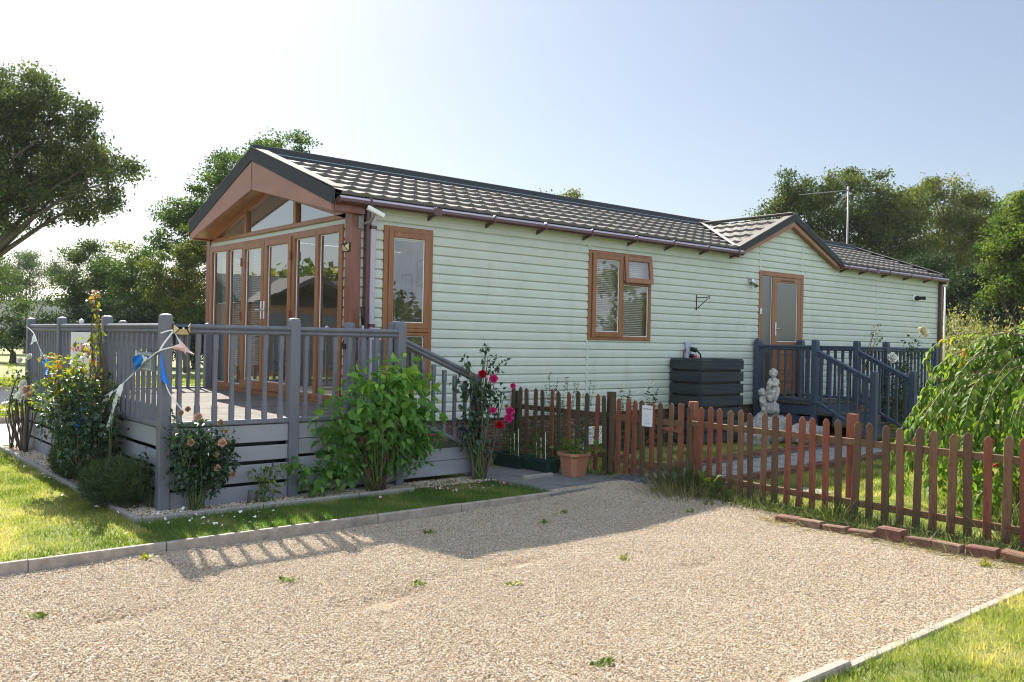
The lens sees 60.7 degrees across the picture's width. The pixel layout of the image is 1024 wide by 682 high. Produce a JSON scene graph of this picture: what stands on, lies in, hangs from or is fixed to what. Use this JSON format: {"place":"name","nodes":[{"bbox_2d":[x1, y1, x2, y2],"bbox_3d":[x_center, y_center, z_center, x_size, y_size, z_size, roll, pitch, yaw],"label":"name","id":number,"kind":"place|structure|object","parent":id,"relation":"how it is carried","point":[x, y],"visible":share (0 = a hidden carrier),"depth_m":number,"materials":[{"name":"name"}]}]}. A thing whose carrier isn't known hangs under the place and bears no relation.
{"place":"outdoors","nodes":[
{"label":"outdoors","id":0,"kind":"place"},
{"bbox_2d":[0,449,167,561],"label":"lawn grass","id":1,"kind":"structure","parent":0,"point":[28,492],"depth_m":7.28,"materials":[{"name":"plant"}]},
{"bbox_2d":[0,347,1023,681],"bbox_3d":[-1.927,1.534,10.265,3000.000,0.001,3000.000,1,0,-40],"label":"ground","id":2,"kind":"structure","parent":0,"point":[4,359],"depth_m":7.12,"materials":[{"name":"plant"}]},
{"bbox_2d":[0,390,24,444],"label":"gravel lane","id":3,"kind":"structure","parent":2,"relation":"on","point":[4,436],"depth_m":14.06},
{"bbox_2d":[0,559,27,576],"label":"edging kerb","id":4,"kind":"structure","parent":2,"relation":"on","point":[14,567],"depth_m":5.88,"materials":[{"name":"concrete"}]},
{"bbox_2d":[0,252,41,302],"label":"hedgerow tree","id":5,"kind":"object","parent":2,"relation":"on","point":[5,291],"visible":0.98,"depth_m":46.64,"materials":[{"name":"green plant"}]},
{"bbox_2d":[0,296,43,362],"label":"hedgerow tree","id":6,"kind":"object","parent":2,"relation":"on","point":[18,308],"visible":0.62,"depth_m":42.93,"materials":[{"name":"green plant"}]},
{"bbox_2d":[0,249,87,352],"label":"hedgerow tree","id":7,"kind":"object","parent":2,"relation":"on","point":[29,260],"visible":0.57,"depth_m":61.57,"materials":[{"name":"green plant"}]},
{"bbox_2d":[0,299,113,341],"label":"hedgerow tree","id":8,"kind":"object","parent":2,"relation":"on","point":[76,316],"visible":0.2,"depth_m":41.43,"materials":[{"name":"green plant"}]},
{"bbox_2d":[0,289,132,347],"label":"tree","id":9,"kind":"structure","parent":2,"relation":"on","point":[44,308],"depth_m":82.00,"materials":[{"name":"green"}]},
{"bbox_2d":[47,471,89,498],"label":"edging kerb","id":10,"kind":"structure","parent":2,"relation":"on","point":[65,481],"depth_m":9.07,"materials":[{"name":"concrete"}]},
{"bbox_2d":[21,238,131,315],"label":"hedgerow tree","id":11,"kind":"object","parent":2,"relation":"on","point":[77,294],"visible":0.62,"depth_m":45.29,"materials":[{"name":"green plant"}]},
{"bbox_2d":[0,56,155,257],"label":"oak tree","id":12,"kind":"object","parent":2,"relation":"on","point":[66,179],"visible":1,"depth_m":29.58,"materials":[{"name":"green plant"}]},
{"bbox_2d":[27,542,165,572],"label":"edging kerb","id":13,"kind":"structure","parent":2,"relation":"on","point":[54,562],"depth_m":6.18,"materials":[{"name":"concrete"}]},
{"bbox_2d":[0,375,202,416],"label":"lawn grass","id":14,"kind":"structure","parent":2,"relation":"on","point":[192,382],"depth_m":27.45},
{"bbox_2d":[83,293,147,365],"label":"hedgerow tree","id":15,"kind":"object","parent":2,"relation":"on","point":[120,308],"visible":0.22,"depth_m":40.40,"materials":[{"name":"green plant"}]},
{"bbox_2d":[90,497,141,522],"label":"edging kerb","id":16,"kind":"structure","parent":2,"relation":"on","point":[126,513],"depth_m":7.50,"materials":[{"name":"concrete"}]},
{"bbox_2d":[82,238,168,307],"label":"hedgerow tree","id":17,"kind":"object","parent":2,"relation":"on","point":[125,281],"visible":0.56,"depth_m":43.19,"materials":[{"name":"green plant"}]},
{"bbox_2d":[113,303,191,361],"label":"hedgerow tree","id":18,"kind":"object","parent":2,"relation":"on","point":[144,316],"visible":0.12,"depth_m":40.01,"materials":[{"name":"green plant"}]},
{"bbox_2d":[130,222,206,372],"bbox_3d":[-13.652,-1.795,35.816,3.784,6.190,2.980,1,0,-18],"label":"tree","id":19,"kind":"object","parent":2,"relation":"on","point":[185,284],"visible":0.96,"depth_m":35.69,"materials":[{"name":"green plant"}]},
{"bbox_2d":[133,288,204,321],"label":"hedgerow tree","id":20,"kind":"object","parent":2,"relation":"on","point":[155,305],"visible":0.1,"depth_m":40.92,"materials":[{"name":"green plant"}]},
{"bbox_2d":[173,299,205,368],"bbox_3d":[-13.540,-0.416,40.020,4.147,3.525,3.835,1,0,5],"label":"hedgerow tree","id":21,"kind":"object","parent":2,"relation":"on","point":[192,343],"visible":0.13,"depth_m":39.30,"materials":[{"name":"green plant"}]},
{"bbox_2d":[141,504,262,521],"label":"edging kerb","id":22,"kind":"structure","parent":2,"relation":"on","point":[208,511],"depth_m":7.60,"materials":[{"name":"concrete"}]},
{"bbox_2d":[165,527,280,552],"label":"edging kerb","id":23,"kind":"structure","parent":2,"relation":"on","point":[241,537],"depth_m":6.80,"materials":[{"name":"concrete"}]},
{"bbox_2d":[141,126,322,280],"bbox_3d":[-12.319,-4.184,39.925,8.336,11.124,5.619,1,0,21],"label":"ash tree","id":24,"kind":"object","parent":2,"relation":"on","point":[171,216],"visible":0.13,"depth_m":39.48,"materials":[{"name":"green plant"}]},
{"bbox_2d":[6,446,493,516],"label":"bed gravel","id":25,"kind":"structure","parent":2,"relation":"on","point":[35,456],"depth_m":8.84,"materials":[{"name":"gravel"}]},
{"bbox_2d":[0,353,38,451],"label":"white rose","id":26,"kind":"object","parent":25,"relation":"on","point":[21,393],"visible":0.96,"depth_m":11.42,"materials":[{"name":"green plant"}]},
{"bbox_2d":[45,443,86,480],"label":"heather shrub","id":27,"kind":"object","parent":25,"relation":"on","point":[54,463],"visible":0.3,"depth_m":9.25,"materials":[{"name":"green plant"}]},
{"bbox_2d":[27,289,128,484],"bbox_3d":[-4.270,0.497,8.635,0.791,2.042,1.498,1,0,-40],"label":"climbing rose","id":28,"kind":"object","parent":25,"relation":"on","point":[90,428],"visible":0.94,"depth_m":8.52,"materials":[{"name":"green plant"}]},
{"bbox_2d":[72,452,154,508],"bbox_3d":[-3.644,1.263,8.013,0.648,0.588,1.225,1,0,-40],"label":"heather shrub","id":29,"kind":"object","parent":25,"relation":"on","point":[111,481],"visible":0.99,"depth_m":7.77,"materials":[{"name":"green plant"}]},
{"bbox_2d":[134,446,154,507],"bbox_3d":[-3.288,1.231,7.831,0.197,0.578,0.288,1,0,-40],"label":"rose sucker","id":30,"kind":"object","parent":25,"relation":"on","point":[151,473],"visible":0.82,"depth_m":7.83,"materials":[{"name":"green plant"}]},
{"bbox_2d":[162,406,241,510],"bbox_3d":[-2.755,1.048,7.801,0.705,0.971,0.472,1,0,-40],"label":"rose bush","id":31,"kind":"object","parent":25,"relation":"on","point":[207,462],"visible":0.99,"depth_m":7.72,"materials":[{"name":"green plant"}]},
{"bbox_2d":[246,461,286,502],"bbox_3d":[-2.289,1.335,8.218,0.430,0.412,0.254,1,0,-40],"label":"sapling","id":32,"kind":"object","parent":25,"relation":"on","point":[265,486],"visible":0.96,"depth_m":8.21,"materials":[{"name":"green plant"}]},
{"bbox_2d":[284,456,359,497],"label":"trailing plant","id":33,"kind":"object","parent":25,"relation":"on","point":[326,472],"visible":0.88,"depth_m":8.52,"materials":[{"name":"green plant"}]},
{"bbox_2d":[307,352,449,490],"bbox_3d":[-1.327,0.844,8.918,1.629,1.461,0.756,1,0,-40],"label":"berry bush","id":34,"kind":"object","parent":25,"relation":"on","point":[387,438],"visible":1,"depth_m":8.81,"materials":[{"name":"green plant"}]},
{"bbox_2d":[449,343,515,479],"bbox_3d":[-0.343,0.806,9.903,0.821,1.575,0.368,1,0,-40],"label":"climbing rose","id":35,"kind":"object","parent":25,"relation":"on","point":[479,467],"visible":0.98,"depth_m":9.83,"materials":[{"name":"green plant"}]},
{"bbox_2d":[24,313,480,510],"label":"veranda deck","id":36,"kind":"structure","parent":2,"relation":"on","point":[269,430],"depth_m":8.56,"materials":[{"name":"grey wood"}]},
{"bbox_2d":[70,332,90,376],"bbox_3d":[-4.789,0.149,9.709,0.012,0.495,0.820,1,0,-40],"label":"sale sign","id":37,"kind":"object","parent":36,"relation":"attached to","point":[75,336],"visible":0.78,"depth_m":9.70,"materials":[{"name":"white plastic"}]},
{"bbox_2d":[26,322,192,437],"bbox_3d":[-4.875,0.358,9.558,0.562,1.134,5.386,1,0,-43],"label":"bunting","id":38,"kind":"object","parent":36,"relation":"hanging from","point":[139,361],"visible":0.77,"depth_m":7.95,"materials":[{"name":"white"}]},
{"bbox_2d":[136,351,154,371],"bbox_3d":[-3.357,0.186,8.006,0.034,0.170,0.430,1,0,-40],"label":"name plaque","id":39,"kind":"object","parent":36,"relation":"attached to","point":[148,365],"visible":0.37,"depth_m":7.89,"materials":[{"name":"grey"}]},
{"bbox_2d":[172,323,190,334],"bbox_3d":[-2.923,-0.104,7.763,0.156,0.105,0.065,1,0,-40],"label":"solar light","id":40,"kind":"object","parent":36,"relation":"attached to","point":[181,329],"visible":1,"depth_m":7.75,"materials":[{"name":"black plastic"}]},
{"bbox_2d":[262,493,358,508],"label":"edging kerb","id":41,"kind":"structure","parent":2,"relation":"on","point":[309,500],"depth_m":8.25,"materials":[{"name":"concrete"}]},
{"bbox_2d":[279,514,377,537],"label":"edging kerb","id":42,"kind":"structure","parent":2,"relation":"on","point":[317,527],"depth_m":7.39,"materials":[{"name":"concrete"}]},
{"bbox_2d":[133,476,551,540],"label":"lawn grass","id":43,"kind":"structure","parent":2,"relation":"on","point":[471,494],"depth_m":7.95,"materials":[{"name":"plant"}]},
{"bbox_2d":[359,487,414,497],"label":"edging kerb","id":44,"kind":"structure","parent":2,"relation":"on","point":[389,491],"depth_m":8.81,"materials":[{"name":"concrete"}]},
{"bbox_2d":[377,503,460,523],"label":"edging kerb","id":45,"kind":"structure","parent":2,"relation":"on","point":[425,512],"depth_m":7.98,"materials":[{"name":"concrete"}]},
{"bbox_2d":[461,491,557,511],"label":"edging kerb","id":46,"kind":"structure","parent":2,"relation":"on","point":[475,505],"depth_m":8.62,"materials":[{"name":"concrete"}]},
{"bbox_2d":[0,480,1023,681],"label":"gravel drive","id":47,"kind":"structure","parent":2,"relation":"on","point":[385,601],"depth_m":5.32,"materials":[{"name":"gravel"}]},
{"bbox_2d":[797,518,825,529],"bbox_3d":[2.659,1.637,7.778,0.104,0.095,0.214,6,-3,-41],"label":"brick","id":48,"kind":"object","parent":47,"relation":"on","point":[814,524],"visible":0.65,"depth_m":7.74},
{"bbox_2d":[847,528,877,539],"bbox_3d":[2.977,1.653,7.432,0.104,0.095,0.214,3,-4,-44],"label":"brick","id":49,"kind":"object","parent":47,"relation":"on","point":[871,533],"visible":0.5,"depth_m":7.39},
{"bbox_2d":[737,510,1023,576],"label":"dead grass","id":50,"kind":"structure","parent":47,"relation":"on","point":[946,554],"depth_m":7.04,"materials":[{"name":"plant"}]},
{"bbox_2d":[877,525,907,541],"bbox_3d":[3.172,1.606,7.295,0.104,0.097,0.214,-1,-1,-33],"label":"brick","id":51,"kind":"object","parent":47,"relation":"on","point":[894,533],"visible":0.94,"depth_m":7.25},
{"bbox_2d":[904,535,935,549],"bbox_3d":[3.313,1.645,7.113,0.214,0.095,0.104,0,-6,44],"label":"brick","id":52,"kind":"object","parent":47,"relation":"on","point":[918,541],"visible":0.58,"depth_m":7.08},
{"bbox_2d":[931,539,964,555],"bbox_3d":[3.454,1.643,6.931,0.104,0.095,0.214,7,-3,-38],"label":"brick","id":53,"kind":"object","parent":47,"relation":"on","point":[952,548],"visible":0.69,"depth_m":6.88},
{"bbox_2d":[966,544,999,560],"bbox_3d":[3.638,1.637,6.759,0.104,0.095,0.214,0,0,-43],"label":"brick","id":54,"kind":"object","parent":47,"relation":"on","point":[981,551],"visible":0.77,"depth_m":6.72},
{"bbox_2d":[1000,548,1023,567],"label":"brick","id":55,"kind":"object","parent":47,"relation":"on","point":[1012,556],"visible":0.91,"depth_m":6.57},
{"bbox_2d":[489,410,601,461],"bbox_3d":[0.545,1.238,11.551,1.594,0.720,0.962,1,0,15],"label":"variegated shrub","id":56,"kind":"object","parent":2,"relation":"on","point":[547,454],"visible":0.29,"depth_m":11.57,"materials":[{"name":"green plant"}]},
{"bbox_2d":[509,387,615,473],"bbox_3d":[0.592,1.142,11.168,0.182,1.085,1.860,1,0,-40],"label":"picket fence","id":57,"kind":"object","parent":2,"relation":"on","point":[517,406],"visible":0.77,"depth_m":11.04,"materials":[{"name":"wood"}]},
{"bbox_2d":[189,144,948,463],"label":"holiday lodge","id":58,"kind":"structure","parent":2,"relation":"on","point":[537,288],"depth_m":12.99,"materials":[{"name":"wood"}]},
{"bbox_2d":[238,240,264,389],"bbox_3d":[-3.656,-0.356,12.247,0.130,2.050,0.739,1,0,-40],"label":"patio door","id":59,"kind":"structure","parent":58,"relation":"in","point":[255,384],"depth_m":12.45,"materials":[{"name":"brown wood"}]},
{"bbox_2d":[260,236,291,392],"bbox_3d":[-3.142,-0.346,11.639,0.130,2.050,0.824,1,0,-40],"label":"patio door","id":60,"kind":"structure","parent":58,"relation":"in","point":[272,386],"depth_m":11.80,"materials":[{"name":"brown wood"}]},
{"bbox_2d":[358,205,384,228],"bbox_3d":[-1.645,-1.439,10.172,0.219,0.238,0.368,1,0,-40],"label":"security camera","id":61,"kind":"object","parent":58,"relation":"attached to","point":[374,211],"visible":1,"depth_m":10.11,"materials":[{"name":"white plastic"}]},
{"bbox_2d":[401,274,412,298],"bbox_3d":[-1.839,-0.955,15.271,0.020,0.420,0.340,1,0,-40],"label":"notice","id":62,"kind":"object","parent":58,"relation":"attached to","point":[406,288],"visible":1,"depth_m":15.26,"materials":[{"name":"white paper"}]},
{"bbox_2d":[381,225,432,388],"bbox_3d":[-1.305,-0.398,10.770,0.720,1.988,0.130,1,0,-40],"label":"door","id":63,"kind":"structure","parent":58,"relation":"in","point":[422,329],"depth_m":10.77,"materials":[{"name":"brown wood"}]},
{"bbox_2d":[586,249,653,340],"bbox_3d":[1.628,-0.668,13.220,1.382,1.321,0.186,1,0,-40],"label":"window","id":64,"kind":"structure","parent":58,"relation":"in","point":[623,259],"depth_m":13.18,"materials":[{"name":"brown wood"}]},
{"bbox_2d":[773,277,800,389],"bbox_3d":[5.068,-0.126,16.092,0.865,2.060,0.119,1,0,-40],"label":"door","id":65,"kind":"structure","parent":58,"relation":"in","point":[787,291],"depth_m":16.12,"materials":[{"name":"brown wood"}]},
{"bbox_2d":[545,373,594,457],"bbox_3d":[0.807,1.010,11.779,0.727,1.162,0.708,1,0,-16],"label":"catmint","id":66,"kind":"object","parent":2,"relation":"on","point":[565,418],"visible":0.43,"depth_m":11.87,"materials":[{"name":"grey plant"}]},
{"bbox_2d":[628,452,736,496],"bbox_3d":[1.849,1.416,9.311,1.322,0.512,1.337,1,0,7],"label":"grass tuft","id":67,"kind":"object","parent":2,"relation":"on","point":[681,477],"visible":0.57,"depth_m":9.30,"materials":[{"name":"plant"}]},
{"bbox_2d":[624,475,766,504],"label":"grass tuft","id":68,"kind":"object","parent":2,"relation":"on","point":[670,494],"visible":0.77,"depth_m":8.99,"materials":[{"name":"plant"}]},
{"bbox_2d":[669,358,743,444],"bbox_3d":[3.125,0.958,14.057,1.105,1.355,0.615,1,0,-40],"label":"slatted box","id":69,"kind":"object","parent":2,"relation":"on","point":[715,384],"visible":0.75,"depth_m":13.78,"materials":[{"name":"black wood"}]},
{"bbox_2d":[696,469,735,499],"bbox_3d":[2.088,1.509,8.961,0.404,0.356,0.308,1,0,13],"label":"burdock","id":70,"kind":"object","parent":2,"relation":"on","point":[713,482],"visible":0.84,"depth_m":8.96,"materials":[{"name":"green plant"}]},
{"bbox_2d":[628,442,842,472],"bbox_3d":[3.415,1.611,12.377,5.400,0.101,0.110,1,0,-43],"label":"brick edging","id":71,"kind":"object","parent":2,"relation":"on","point":[794,448],"visible":0.22,"depth_m":12.31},
{"bbox_2d":[744,411,785,443],"bbox_3d":[4.150,1.462,14.290,0.678,0.662,0.859,1,0,26],"label":"rockery stone","id":72,"kind":"object","parent":2,"relation":"on","point":[757,420],"visible":0.23,"depth_m":14.11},
{"bbox_2d":[758,368,779,416],"bbox_3d":[4.232,0.882,14.280,0.353,0.882,0.339,1,0,-40],"label":"cherub statue","id":73,"kind":"object","parent":72,"relation":"on","point":[770,393],"visible":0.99,"depth_m":14.23,"materials":[{"name":"stone"}]},
{"bbox_2d":[529,422,1020,546],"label":"lawn grass","id":74,"kind":"structure","parent":2,"relation":"on","point":[878,477],"depth_m":10.29,"materials":[{"name":"plant"}]},
{"bbox_2d":[560,464,1023,561],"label":"rough grass","id":75,"kind":"structure","parent":2,"relation":"on","point":[796,509],"depth_m":7.85,"materials":[{"name":"plant"}]},
{"bbox_2d":[791,421,822,444],"bbox_3d":[4.767,1.502,14.183,0.922,0.389,0.510,1,0,-40],"label":"rockery stone","id":76,"kind":"object","parent":2,"relation":"on","point":[795,428],"visible":0.38,"depth_m":13.98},
{"bbox_2d":[705,450,913,484],"bbox_3d":[4.151,1.626,11.506,5.400,0.101,0.110,1,0,-43],"label":"brick edging","id":77,"kind":"object","parent":2,"relation":"on","point":[878,455],"visible":0.22,"depth_m":11.04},
{"bbox_2d":[787,659,850,681],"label":"edging kerb","id":78,"kind":"structure","parent":2,"relation":"on","point":[822,672],"depth_m":4.15,"materials":[{"name":"concrete"}]},
{"bbox_2d":[799,494,866,522],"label":"grass tuft","id":79,"kind":"object","parent":2,"relation":"on","point":[838,512],"visible":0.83,"depth_m":8.00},
{"bbox_2d":[752,339,938,441],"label":"entrance steps","id":80,"kind":"structure","parent":2,"relation":"on","point":[817,405],"depth_m":14.89,"materials":[{"name":"blue paint"}]},
{"bbox_2d":[744,165,947,264],"bbox_3d":[15.341,-3.037,39.765,9.467,9.885,6.611,1,0,-16],"label":"oak tree","id":81,"kind":"object","parent":2,"relation":"on","point":[883,228],"visible":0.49,"depth_m":38.95,"materials":[{"name":"green plant"}]},
{"bbox_2d":[686,401,1023,546],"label":"picket fence","id":82,"kind":"object","parent":2,"relation":"on","point":[853,441],"visible":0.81,"depth_m":8.04,"materials":[{"name":"brown wood"}]},
{"bbox_2d":[608,398,684,478],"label":"garden gate","id":83,"kind":"structure","parent":82,"relation":"attached to","point":[673,425],"depth_m":9.97,"materials":[{"name":"brown wood"}]},
{"bbox_2d":[642,405,652,426],"bbox_3d":[1.529,0.849,9.906,0.008,0.240,0.156,1,0,-40],"label":"dog sign","id":84,"kind":"object","parent":83,"relation":"attached to","point":[647,413],"visible":1,"depth_m":9.90,"materials":[{"name":"white plastic"}]},
{"bbox_2d":[850,628,936,668],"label":"edging kerb","id":85,"kind":"structure","parent":2,"relation":"on","point":[856,661],"depth_m":4.57,"materials":[{"name":"concrete"}]},
{"bbox_2d":[865,324,929,430],"bbox_3d":[6.920,0.712,15.486,1.538,2.030,0.702,1,0,-34],"label":"rose bush","id":86,"kind":"object","parent":2,"relation":"on","point":[892,357],"visible":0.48,"depth_m":15.44,"materials":[{"name":"green plant"}]},
{"bbox_2d":[904,249,959,309],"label":"shade bush","id":87,"kind":"object","parent":2,"relation":"on","point":[936,263],"visible":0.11,"depth_m":32.57,"materials":[{"name":"green plant"}]},
{"bbox_2d":[891,172,1011,348],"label":"birch tree","id":88,"kind":"object","parent":2,"relation":"on","point":[956,222],"visible":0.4,"depth_m":46.04,"materials":[{"name":"green plant"}]},
{"bbox_2d":[889,321,1023,525],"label":"weeping cherry","id":89,"kind":"object","parent":2,"relation":"on","point":[986,370],"visible":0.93,"depth_m":8.71,"materials":[{"name":"green plant"}]},
{"bbox_2d":[928,598,1004,630],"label":"edging kerb","id":90,"kind":"structure","parent":2,"relation":"on","point":[967,613],"depth_m":5.16,"materials":[{"name":"concrete"}]},
{"bbox_2d":[943,258,995,339],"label":"shade bush","id":91,"kind":"object","parent":2,"relation":"on","point":[963,290],"visible":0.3,"depth_m":30.85,"materials":[{"name":"green plant"}]},
{"bbox_2d":[942,298,1023,363],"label":"dock spires","id":92,"kind":"object","parent":2,"relation":"on","point":[960,327],"visible":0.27,"depth_m":26.34,"materials":[{"name":"green plant"}]},
{"bbox_2d":[946,484,1019,544],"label":"grass tuft","id":93,"kind":"object","parent":2,"relation":"on","point":[1014,523],"visible":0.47,"depth_m":7.15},
{"bbox_2d":[965,298,1023,333],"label":"shade bush","id":94,"kind":"object","parent":2,"relation":"on","point":[988,309],"visible":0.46,"depth_m":27.70,"materials":[{"name":"green plant"}]},
{"bbox_2d":[968,183,1023,331],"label":"lime tree","id":95,"kind":"object","parent":2,"relation":"on","point":[1010,274],"visible":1,"depth_m":26.89,"materials":[{"name":"green plant"}]},
{"bbox_2d":[972,438,1019,523],"bbox_3d":[4.638,1.262,7.786,0.671,0.839,1.213,1,0,-40],"label":"hypericum","id":96,"kind":"object","parent":2,"relation":"on","point":[1017,478],"visible":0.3,"depth_m":7.82,"materials":[{"name":"green plant"}]},
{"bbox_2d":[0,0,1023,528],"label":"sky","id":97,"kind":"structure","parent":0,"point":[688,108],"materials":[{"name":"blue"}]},
{"bbox_2d":[459,466,632,496],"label":"patio paving","id":98,"kind":"structure","parent":0,"point":[554,481],"depth_m":9.96,"materials":[{"name":"stone"}]},
{"bbox_2d":[493,450,528,468],"bbox_3d":[-0.020,1.484,10.952,0.204,0.165,0.514,1,0,-40],"label":"plant trough","id":99,"kind":"object","parent":98,"relation":"on","point":[505,458],"visible":0.89,"depth_m":10.85,"materials":[{"name":"green plastic"}]},
{"bbox_2d":[500,426,525,455],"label":"trough plants","id":100,"kind":"object","parent":99,"relation":"in","point":[514,451],"visible":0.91,"depth_m":10.99,"materials":[{"name":"green plant"}]},
{"bbox_2d":[523,454,560,472],"bbox_3d":[0.361,1.492,10.626,0.204,0.165,0.504,1,0,-40],"label":"plant trough","id":101,"kind":"object","parent":98,"relation":"on","point":[546,465],"visible":0.96,"depth_m":10.52,"materials":[{"name":"green plastic"}]},
{"bbox_2d":[527,430,554,458],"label":"trough plants","id":102,"kind":"object","parent":101,"relation":"in","point":[536,448],"visible":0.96,"depth_m":10.62,"materials":[{"name":"green plant"}]},
{"bbox_2d":[557,450,591,476],"bbox_3d":[0.733,1.447,10.311,0.341,0.270,0.341,1,0,-40],"label":"terracotta pot","id":103,"kind":"object","parent":98,"relation":"on","point":[573,465],"visible":0.84,"depth_m":10.20,"materials":[{"name":"ceramic"}]},
{"bbox_2d":[549,436,604,454],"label":"pot seedlings","id":104,"kind":"object","parent":103,"relation":"in","point":[569,447],"visible":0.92,"depth_m":10.28,"materials":[{"name":"green plant"}]},
{"bbox_2d":[610,448,817,483],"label":"garden path","id":105,"kind":"structure","parent":0,"point":[637,479],"depth_m":10.20,"materials":[{"name":"stone"}]},
{"bbox_2d":[612,444,878,485],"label":"slate chippings","id":106,"kind":"object","parent":105,"relation":"on","point":[632,478],"visible":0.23,"depth_m":11.18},
{"bbox_2d":[645,446,881,480],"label":"path slabs","id":107,"kind":"structure","parent":105,"relation":"on","point":[756,462],"depth_m":11.70,"materials":[{"name":"stone"}]},
{"bbox_2d":[802,589,1023,681],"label":"lawn grass","id":108,"kind":"structure","parent":0,"point":[980,659],"depth_m":4.47,"materials":[{"name":"plant"}]},
{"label":"bank terrain","id":109,"kind":"structure","parent":0,"visible":0},
{"bbox_2d":[941,309,1023,408],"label":"bank weeds","id":110,"kind":"object","parent":109,"relation":"on","point":[957,343],"visible":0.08,"depth_m":27.52,"materials":[{"name":"green plant"}]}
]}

